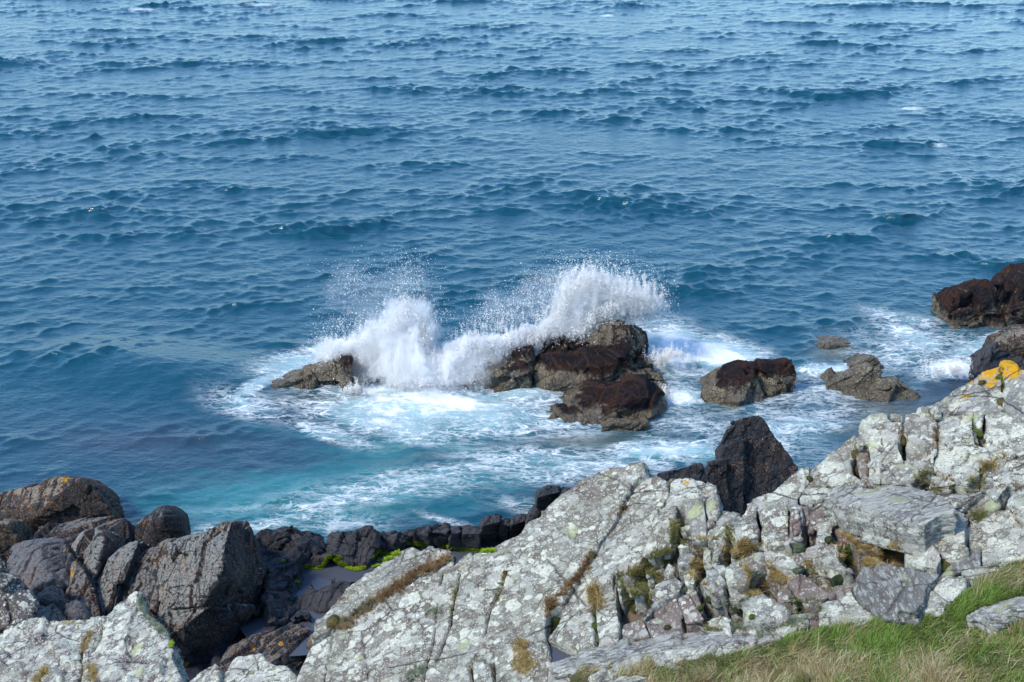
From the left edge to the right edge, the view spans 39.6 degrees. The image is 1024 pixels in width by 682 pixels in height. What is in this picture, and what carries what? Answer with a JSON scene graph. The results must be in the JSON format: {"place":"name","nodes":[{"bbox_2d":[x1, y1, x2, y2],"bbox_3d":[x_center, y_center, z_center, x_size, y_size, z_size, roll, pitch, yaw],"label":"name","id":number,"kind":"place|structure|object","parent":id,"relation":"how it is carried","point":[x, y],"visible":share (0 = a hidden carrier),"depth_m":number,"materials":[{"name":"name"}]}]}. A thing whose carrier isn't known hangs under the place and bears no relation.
{"place":"outdoors","nodes":[
{"label":"outdoors","id":0,"kind":"place"},
{"bbox_2d":[185,648,303,679],"bbox_3d":[-7.302,8.224,33.889,20.110,3.290,13.477,0,22,0],"label":"shore bed","id":1,"kind":"object","parent":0,"point":[193,671],"visible":0.02,"depth_m":33.60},
{"bbox_2d":[0,518,32,572],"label":"shore rock","id":2,"kind":"object","parent":1,"relation":"on","point":[13,531],"visible":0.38,"depth_m":36.20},
{"bbox_2d":[0,559,38,632],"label":"shore rock","id":3,"kind":"object","parent":1,"relation":"on","point":[19,602],"visible":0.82,"depth_m":30.48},
{"bbox_2d":[7,537,74,589],"bbox_3d":[-11.607,5.594,35.202,1.612,1.399,3.187,-6,23,-14],"label":"shore rock","id":4,"kind":"object","parent":1,"relation":"on","point":[29,561],"visible":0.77,"depth_m":34.52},
{"bbox_2d":[27,576,67,606],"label":"shore rock","id":5,"kind":"object","parent":1,"relation":"on","point":[47,591],"visible":0.38,"depth_m":32.87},
{"bbox_2d":[37,603,65,620],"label":"shore rock","id":6,"kind":"object","parent":1,"relation":"on","point":[52,612],"visible":0.36,"depth_m":31.44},
{"bbox_2d":[0,476,124,534],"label":"shore rock","id":7,"kind":"object","parent":1,"relation":"on","point":[56,499],"visible":0.57,"depth_m":39.07,"materials":[{"name":"stone"}]},
{"bbox_2d":[64,600,90,620],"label":"shore rock","id":8,"kind":"object","parent":1,"relation":"on","point":[77,609],"visible":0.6,"depth_m":31.72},
{"bbox_2d":[63,544,103,616],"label":"shore rock","id":9,"kind":"object","parent":1,"relation":"on","point":[82,587],"visible":0.35,"depth_m":34.04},
{"bbox_2d":[33,515,135,545],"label":"shore rock","id":10,"kind":"object","parent":1,"relation":"on","point":[70,531],"visible":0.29,"depth_m":37.88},
{"bbox_2d":[71,529,124,586],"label":"shore rock","id":11,"kind":"object","parent":1,"relation":"on","point":[96,549],"visible":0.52,"depth_m":35.16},
{"bbox_2d":[97,540,150,615],"bbox_3d":[-9.792,6.080,34.986,1.374,2.108,2.941,0,22,0],"label":"shore rock","id":12,"kind":"object","parent":1,"relation":"on","point":[116,574],"visible":0.56,"depth_m":34.50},
{"bbox_2d":[123,538,176,615],"bbox_3d":[-8.864,6.049,34.842,1.411,2.072,2.912,0,22,0],"label":"shore rock","id":13,"kind":"object","parent":1,"relation":"on","point":[144,578],"visible":0.44,"depth_m":34.56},
{"bbox_2d":[135,505,190,547],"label":"shore rock","id":14,"kind":"object","parent":1,"relation":"on","point":[156,526],"visible":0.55,"depth_m":37.56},
{"bbox_2d":[156,520,268,667],"bbox_3d":[-7.376,6.523,35.385,3.404,4.568,4.014,-11,24,-25],"label":"shore rock","id":15,"kind":"object","parent":1,"relation":"on","point":[211,591],"visible":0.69,"depth_m":33.99,"materials":[{"name":"stone"}]},
{"bbox_2d":[219,624,310,672],"bbox_3d":[-5.950,7.769,34.233,2.364,1.664,2.773,0,22,0],"label":"shore rock","id":16,"kind":"object","parent":1,"relation":"on","point":[281,644],"visible":0.59,"depth_m":33.67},
{"bbox_2d":[255,525,326,625],"bbox_3d":[-5.946,5.965,37.733,2.296,2.692,7.129,-4,22,-10],"label":"ledge rock","id":17,"kind":"object","parent":1,"relation":"on","point":[296,549],"visible":0.75,"depth_m":36.45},
{"bbox_2d":[293,578,354,613],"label":"ledge rock","id":18,"kind":"object","parent":1,"relation":"on","point":[323,600],"visible":0.61,"depth_m":35.40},
{"bbox_2d":[309,525,380,568],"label":"ledge rock","id":19,"kind":"object","parent":1,"relation":"on","point":[359,547],"visible":0.77,"depth_m":37.22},
{"bbox_2d":[403,522,450,549],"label":"ledge rock","id":20,"kind":"object","parent":1,"relation":"on","point":[436,535],"visible":0.69,"depth_m":37.68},
{"bbox_2d":[240,541,502,656],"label":"tidal pool","id":21,"kind":"structure","parent":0,"point":[316,579],"depth_m":36.51,"materials":[{"name":"liquid"}]},
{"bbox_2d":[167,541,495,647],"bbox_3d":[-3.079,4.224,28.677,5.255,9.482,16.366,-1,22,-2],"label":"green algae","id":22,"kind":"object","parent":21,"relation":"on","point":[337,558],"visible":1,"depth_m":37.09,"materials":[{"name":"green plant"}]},
{"bbox_2d":[0,0,1023,542],"bbox_3d":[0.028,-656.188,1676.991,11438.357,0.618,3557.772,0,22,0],"label":"sea","id":23,"kind":"structure","parent":0,"point":[194,194],"depth_m":68.11,"materials":[{"name":"liquid"}]},
{"bbox_2d":[271,352,370,392],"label":"reef rock","id":24,"kind":"object","parent":23,"relation":"in","point":[344,368],"visible":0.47,"depth_m":49.14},
{"bbox_2d":[379,530,408,553],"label":"ledge rock","id":25,"kind":"object","parent":23,"relation":"in","point":[393,540],"visible":0.69,"depth_m":37.59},
{"bbox_2d":[303,245,542,397],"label":"breaking wave","id":26,"kind":"object","parent":23,"relation":"on","point":[399,350],"visible":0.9,"depth_m":49.70,"materials":[{"name":"white liquid"}]},
{"bbox_2d":[447,525,461,550],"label":"ledge rock","id":27,"kind":"object","parent":23,"relation":"in","point":[454,538],"visible":0.62,"depth_m":37.60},
{"bbox_2d":[460,525,480,551],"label":"ledge rock","id":28,"kind":"object","parent":23,"relation":"in","point":[470,536],"visible":0.59,"depth_m":37.59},
{"bbox_2d":[480,514,502,540],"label":"ledge rock","id":29,"kind":"object","parent":23,"relation":"in","point":[489,524],"visible":0.62,"depth_m":37.34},
{"bbox_2d":[466,341,535,392],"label":"reef rock","id":30,"kind":"object","parent":23,"relation":"in","point":[512,372],"visible":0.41,"depth_m":49.23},
{"bbox_2d":[498,517,510,541],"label":"ledge rock","id":31,"kind":"object","parent":23,"relation":"in","point":[504,528],"visible":0.74,"depth_m":37.34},
{"bbox_2d":[508,514,526,539],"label":"ledge rock","id":32,"kind":"object","parent":23,"relation":"in","point":[517,522],"visible":0.53,"depth_m":37.29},
{"bbox_2d":[534,485,560,509],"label":"ledge rock","id":33,"kind":"object","parent":23,"relation":"in","point":[546,496],"visible":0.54,"depth_m":35.92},
{"bbox_2d":[463,249,679,363],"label":"breaking wave","id":34,"kind":"object","parent":23,"relation":"on","point":[587,300],"visible":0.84,"depth_m":50.43,"materials":[{"name":"white liquid"}]},
{"bbox_2d":[532,334,666,391],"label":"reef rock","id":35,"kind":"object","parent":23,"relation":"in","point":[556,368],"visible":0.48,"depth_m":49.13,"materials":[{"name":"stone"}]},
{"bbox_2d":[537,374,667,424],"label":"reef rock","id":36,"kind":"object","parent":23,"relation":"in","point":[598,401],"visible":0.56,"depth_m":47.00,"materials":[{"name":"stone"}]},
{"bbox_2d":[558,319,648,362],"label":"reef rock","id":37,"kind":"object","parent":23,"relation":"in","point":[605,334],"visible":0.33,"depth_m":50.19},
{"bbox_2d":[600,415,649,431],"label":"reef rock","id":38,"kind":"object","parent":23,"relation":"in","point":[624,424],"visible":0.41,"depth_m":46.18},
{"bbox_2d":[642,340,705,368],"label":"foam splash","id":39,"kind":"object","parent":23,"relation":"on","point":[665,355],"visible":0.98,"depth_m":50.36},
{"bbox_2d":[657,463,706,483],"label":"fin rock","id":40,"kind":"object","parent":23,"relation":"on","point":[696,471],"visible":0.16,"depth_m":35.31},
{"bbox_2d":[700,357,796,406],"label":"reef rock","id":41,"kind":"object","parent":23,"relation":"in","point":[736,383],"visible":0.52,"depth_m":48.66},
{"bbox_2d":[705,415,797,516],"bbox_3d":[6.318,4.238,38.392,2.589,5.479,2.114,0,22,0],"label":"fin rock","id":42,"kind":"object","parent":23,"relation":"in","point":[749,463],"visible":0.39,"depth_m":37.20,"materials":[{"name":"stone"}]},
{"bbox_2d":[814,335,850,348],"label":"reef rock","id":43,"kind":"object","parent":23,"relation":"in","point":[830,342],"visible":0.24,"depth_m":52.89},
{"bbox_2d":[842,353,883,369],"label":"reef rock","id":44,"kind":"object","parent":23,"relation":"in","point":[858,358],"visible":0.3,"depth_m":50.92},
{"bbox_2d":[820,362,920,402],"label":"reef rock","id":45,"kind":"object","parent":23,"relation":"in","point":[865,381],"visible":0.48,"depth_m":48.84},
{"bbox_2d":[920,358,971,377],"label":"foam splash","id":46,"kind":"object","parent":23,"relation":"on","point":[954,369],"visible":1,"depth_m":49.49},
{"bbox_2d":[931,284,972,323],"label":"reef rock","id":47,"kind":"object","parent":23,"relation":"in","point":[947,302],"visible":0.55,"depth_m":54.91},
{"bbox_2d":[948,307,976,328],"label":"reef rock","id":48,"kind":"object","parent":23,"relation":"in","point":[963,316],"visible":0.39,"depth_m":54.51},
{"bbox_2d":[960,278,1006,318],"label":"reef rock","id":49,"kind":"object","parent":23,"relation":"in","point":[983,298],"visible":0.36,"depth_m":54.98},
{"bbox_2d":[970,309,1005,328],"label":"reef rock","id":50,"kind":"object","parent":23,"relation":"in","point":[994,319],"visible":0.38,"depth_m":54.56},
{"bbox_2d":[969,342,1023,380],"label":"reef rock","id":51,"kind":"object","parent":23,"relation":"in","point":[990,356],"visible":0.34,"depth_m":49.82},
{"bbox_2d":[991,275,1004,301],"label":"reef rock","id":52,"kind":"object","parent":23,"relation":"in","point":[998,281],"visible":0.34,"depth_m":54.98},
{"bbox_2d":[982,325,1023,357],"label":"reef rock","id":53,"kind":"object","parent":23,"relation":"in","point":[1010,339],"visible":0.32,"depth_m":49.95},
{"bbox_2d":[994,262,1023,303],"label":"reef rock","id":54,"kind":"object","parent":23,"relation":"in","point":[1012,275],"visible":0.34,"depth_m":55.59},
{"bbox_2d":[1003,303,1023,326],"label":"reef rock","id":55,"kind":"object","parent":23,"relation":"in","point":[1013,314],"visible":0.4,"depth_m":54.58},
{"bbox_2d":[306,463,928,649],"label":"ground","id":56,"kind":"structure","parent":0,"point":[629,617],"depth_m":17.84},
{"bbox_2d":[0,591,190,681],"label":"boulder","id":57,"kind":"object","parent":56,"relation":"on","point":[127,644],"visible":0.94,"depth_m":21.45,"materials":[{"name":"stone"}]},
{"bbox_2d":[189,664,223,681],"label":"boulder","id":58,"kind":"object","parent":56,"relation":"on","point":[214,673],"visible":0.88,"depth_m":19.73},
{"bbox_2d":[223,653,296,681],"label":"boulder","id":59,"kind":"object","parent":56,"relation":"on","point":[258,667],"visible":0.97,"depth_m":19.56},
{"bbox_2d":[312,546,456,645],"bbox_3d":[-1.857,3.745,20.262,2.461,1.432,1.102,-11,24,-24],"label":"rock slab","id":60,"kind":"object","parent":56,"relation":"on","point":[366,584],"visible":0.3,"depth_m":20.14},
{"bbox_2d":[297,462,653,681],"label":"rock slab","id":61,"kind":"object","parent":56,"relation":"on","point":[390,638],"visible":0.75,"depth_m":18.88,"materials":[{"name":"stone"}]},
{"bbox_2d":[548,476,669,655],"bbox_3d":[1.461,3.229,18.757,1.196,1.969,3.504,8,23,18],"label":"rock slab","id":62,"kind":"object","parent":61,"relation":"on","point":[575,632],"visible":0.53,"depth_m":18.27,"materials":[{"name":"stone"}]},
{"bbox_2d":[29,424,1023,681],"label":"dry turf","id":63,"kind":"structure","parent":56,"relation":"on","point":[595,590],"depth_m":17.90,"materials":[{"name":"brown plant"}]},
{"bbox_2d":[622,620,649,642],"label":"rock block","id":64,"kind":"object","parent":56,"relation":"on","point":[634,631],"visible":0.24,"depth_m":17.22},
{"bbox_2d":[642,503,680,576],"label":"rock slab","id":65,"kind":"object","parent":56,"relation":"on","point":[659,535],"visible":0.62,"depth_m":18.26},
{"bbox_2d":[548,627,780,681],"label":"rock block","id":66,"kind":"object","parent":56,"relation":"on","point":[620,651],"visible":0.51,"depth_m":16.68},
{"bbox_2d":[643,576,685,628],"bbox_3d":[1.883,3.381,17.580,0.752,0.856,0.467,-9,24,-20],"label":"rock block","id":67,"kind":"object","parent":56,"relation":"on","point":[667,590],"visible":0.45,"depth_m":17.41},
{"bbox_2d":[646,599,685,637],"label":"rock block","id":68,"kind":"object","parent":56,"relation":"on","point":[670,613],"visible":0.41,"depth_m":17.12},
{"bbox_2d":[588,644,751,681],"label":"rock block","id":69,"kind":"object","parent":56,"relation":"on","point":[664,657],"visible":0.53,"depth_m":16.28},
{"bbox_2d":[677,552,701,586],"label":"rock block","id":70,"kind":"object","parent":56,"relation":"on","point":[684,560],"visible":0.45,"depth_m":17.76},
{"bbox_2d":[678,594,705,632],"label":"rock block","id":71,"kind":"object","parent":56,"relation":"on","point":[693,618],"visible":0.59,"depth_m":16.96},
{"bbox_2d":[665,478,719,526],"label":"rock slab","id":72,"kind":"object","parent":56,"relation":"on","point":[681,490],"visible":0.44,"depth_m":18.76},
{"bbox_2d":[681,498,709,561],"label":"rock slab","id":73,"kind":"object","parent":56,"relation":"on","point":[696,518],"visible":0.51,"depth_m":18.24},
{"bbox_2d":[700,574,730,618],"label":"rock block","id":74,"kind":"object","parent":56,"relation":"on","point":[717,583],"visible":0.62,"depth_m":17.08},
{"bbox_2d":[707,616,732,636],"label":"rock block","id":75,"kind":"object","parent":56,"relation":"on","point":[725,626],"visible":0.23,"depth_m":16.63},
{"bbox_2d":[712,540,728,566],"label":"rock block","id":76,"kind":"object","parent":56,"relation":"on","point":[717,555],"visible":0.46,"depth_m":17.64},
{"bbox_2d":[707,510,740,564],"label":"rock slab","id":77,"kind":"object","parent":56,"relation":"on","point":[717,529],"visible":0.34,"depth_m":18.03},
{"bbox_2d":[706,494,722,528],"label":"rock slab","id":78,"kind":"object","parent":77,"relation":"on","point":[714,506],"visible":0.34,"depth_m":18.29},
{"bbox_2d":[729,502,763,559],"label":"rock slab","id":79,"kind":"object","parent":56,"relation":"on","point":[747,524],"visible":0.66,"depth_m":17.75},
{"bbox_2d":[725,552,770,600],"bbox_3d":[2.888,3.028,17.229,0.628,0.814,0.612,0,22,0],"label":"rock block","id":80,"kind":"object","parent":56,"relation":"on","point":[735,581],"visible":0.63,"depth_m":17.10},
{"bbox_2d":[741,592,791,634],"bbox_3d":[2.996,3.378,16.678,0.608,0.802,0.722,0,22,0],"label":"rock block","id":81,"kind":"object","parent":56,"relation":"on","point":[764,607],"visible":0.47,"depth_m":16.45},
{"bbox_2d":[760,528,793,556],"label":"rock slab","id":82,"kind":"object","parent":56,"relation":"on","point":[775,541],"visible":0.61,"depth_m":17.43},
{"bbox_2d":[752,466,810,536],"bbox_3d":[3.469,2.269,18.214,0.796,1.082,1.470,11,24,25],"label":"rock slab","id":83,"kind":"object","parent":56,"relation":"on","point":[773,513],"visible":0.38,"depth_m":18.02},
{"bbox_2d":[800,485,842,505],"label":"rock block","id":84,"kind":"object","parent":83,"relation":"on","point":[813,496],"visible":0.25,"depth_m":17.81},
{"bbox_2d":[808,433,866,487],"bbox_3d":[4.214,1.913,18.350,0.962,1.150,1.229,0,22,0],"label":"rock slab","id":85,"kind":"object","parent":83,"relation":"on","point":[834,468],"visible":0.3,"depth_m":18.18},
{"bbox_2d":[764,549,802,588],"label":"rock block","id":86,"kind":"object","parent":56,"relation":"on","point":[785,564],"visible":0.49,"depth_m":16.95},
{"bbox_2d":[777,585,798,613],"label":"rock block","id":87,"kind":"object","parent":56,"relation":"on","point":[782,596],"visible":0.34,"depth_m":16.52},
{"bbox_2d":[786,501,804,552],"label":"rock block","id":88,"kind":"object","parent":56,"relation":"on","point":[793,541],"visible":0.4,"depth_m":17.54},
{"bbox_2d":[790,508,806,548],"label":"rock slab","id":89,"kind":"object","parent":56,"relation":"on","point":[795,524],"visible":0.54,"depth_m":17.47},
{"bbox_2d":[791,551,818,585],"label":"rock block","id":90,"kind":"object","parent":56,"relation":"on","point":[800,558],"visible":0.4,"depth_m":16.92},
{"bbox_2d":[805,544,854,591],"bbox_3d":[3.798,2.845,16.828,0.587,0.765,0.866,0,22,0],"label":"rock block","id":91,"kind":"object","parent":90,"relation":"on","point":[823,555],"visible":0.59,"depth_m":16.77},
{"bbox_2d":[787,573,835,621],"bbox_3d":[3.509,3.131,16.623,0.425,0.742,0.679,-8,23,-19],"label":"rock block","id":92,"kind":"object","parent":56,"relation":"on","point":[800,587],"visible":0.54,"depth_m":16.45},
{"bbox_2d":[808,503,825,546],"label":"rock block","id":93,"kind":"object","parent":56,"relation":"on","point":[818,512],"visible":0.38,"depth_m":17.54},
{"bbox_2d":[814,517,837,544],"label":"rock block","id":94,"kind":"object","parent":56,"relation":"on","point":[824,527],"visible":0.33,"depth_m":17.30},
{"bbox_2d":[818,591,871,628],"bbox_3d":[3.771,3.339,16.033,0.727,0.883,0.841,0,22,0],"label":"rock block","id":95,"kind":"object","parent":56,"relation":"on","point":[847,603],"visible":0.35,"depth_m":15.91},
{"bbox_2d":[832,527,882,572],"bbox_3d":[4.204,2.630,17.229,0.441,0.903,1.016,-8,23,-20],"label":"rock block","id":96,"kind":"object","parent":56,"relation":"on","point":[857,557],"visible":0.22,"depth_m":16.95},
{"bbox_2d":[822,484,957,553],"bbox_3d":[4.494,2.069,16.849,0.802,0.939,1.811,-12,25,-26],"label":"tabular boulder","id":97,"kind":"object","parent":96,"relation":"on","point":[914,519],"visible":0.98,"depth_m":16.55,"materials":[{"name":"stone"}]},
{"bbox_2d":[856,451,870,487],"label":"rock slab","id":98,"kind":"object","parent":56,"relation":"on","point":[863,459],"visible":0.55,"depth_m":17.94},
{"bbox_2d":[855,413,905,488],"bbox_3d":[4.790,1.647,18.158,0.803,1.180,1.340,0,22,0],"label":"rock slab","id":99,"kind":"object","parent":56,"relation":"on","point":[878,441],"visible":0.47,"depth_m":17.98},
{"bbox_2d":[852,561,939,626],"bbox_3d":[4.262,3.022,15.954,0.966,1.031,1.510,-11,24,-25],"label":"rock block","id":100,"kind":"object","parent":56,"relation":"on","point":[887,592],"visible":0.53,"depth_m":15.68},
{"bbox_2d":[881,460,931,489],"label":"rock block","id":101,"kind":"object","parent":56,"relation":"on","point":[898,475],"visible":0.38,"depth_m":17.44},
{"bbox_2d":[903,405,941,489],"bbox_3d":[5.194,1.526,17.933,0.567,1.156,1.385,5,23,12],"label":"rock slab","id":102,"kind":"object","parent":101,"relation":"on","point":[921,451],"visible":0.41,"depth_m":17.82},
{"bbox_2d":[904,544,942,579],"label":"rock block","id":103,"kind":"object","parent":56,"relation":"on","point":[929,560],"visible":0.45,"depth_m":15.97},
{"bbox_2d":[928,476,952,495],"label":"rock block","id":104,"kind":"object","parent":56,"relation":"on","point":[939,482],"visible":0.34,"depth_m":17.11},
{"bbox_2d":[922,576,968,616],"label":"rock block","id":105,"kind":"object","parent":56,"relation":"on","point":[947,589],"visible":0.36,"depth_m":15.44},
{"bbox_2d":[935,511,969,563],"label":"rock block","id":106,"kind":"object","parent":56,"relation":"on","point":[952,549],"visible":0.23,"depth_m":16.04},
{"bbox_2d":[941,549,981,577],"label":"rock block","id":107,"kind":"object","parent":56,"relation":"on","point":[971,561],"visible":0.23,"depth_m":15.77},
{"bbox_2d":[981,534,1023,568],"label":"rock block","id":108,"kind":"object","parent":107,"relation":"on","point":[1001,554],"visible":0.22,"depth_m":15.72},
{"bbox_2d":[943,491,982,514],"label":"rock block","id":109,"kind":"object","parent":56,"relation":"on","point":[959,503],"visible":0.44,"depth_m":16.57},
{"bbox_2d":[934,411,993,494],"bbox_3d":[5.574,1.604,17.659,0.859,1.123,1.627,0,22,0],"label":"rock slab","id":110,"kind":"object","parent":56,"relation":"on","point":[960,452],"visible":0.55,"depth_m":17.38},
{"bbox_2d":[983,412,1023,466],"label":"rock slab","id":111,"kind":"object","parent":110,"relation":"on","point":[1003,432],"visible":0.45,"depth_m":17.29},
{"bbox_2d":[934,367,1002,446],"bbox_3d":[6.163,1.061,18.396,1.409,1.202,1.042,-15,26,-32],"label":"rock slab","id":112,"kind":"object","parent":56,"relation":"on","point":[977,400],"visible":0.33,"depth_m":18.18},
{"bbox_2d":[961,566,1002,586],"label":"rock block","id":113,"kind":"object","parent":56,"relation":"on","point":[968,574],"visible":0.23,"depth_m":15.55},
{"bbox_2d":[966,496,1001,520],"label":"rock block","id":114,"kind":"object","parent":56,"relation":"on","point":[992,507],"visible":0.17,"depth_m":16.49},
{"bbox_2d":[967,509,1023,551],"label":"rock block","id":115,"kind":"object","parent":56,"relation":"on","point":[996,528],"visible":0.39,"depth_m":16.17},
{"bbox_2d":[980,455,1023,509],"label":"rock block","id":116,"kind":"object","parent":56,"relation":"on","point":[1002,486],"visible":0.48,"depth_m":16.65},
{"bbox_2d":[998,360,1023,421],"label":"rock slab","id":117,"kind":"object","parent":56,"relation":"on","point":[1013,389],"visible":0.51,"depth_m":17.89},
{"bbox_2d":[1006,488,1023,529],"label":"rock block","id":118,"kind":"object","parent":56,"relation":"on","point":[1015,501],"visible":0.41,"depth_m":16.22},
{"bbox_2d":[567,556,1023,681],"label":"grassy bank","id":119,"kind":"structure","parent":0,"point":[576,677],"depth_m":15.25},
{"bbox_2d":[966,596,1023,636],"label":"rock block","id":120,"kind":"object","parent":119,"relation":"on","point":[986,618],"visible":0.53,"depth_m":14.78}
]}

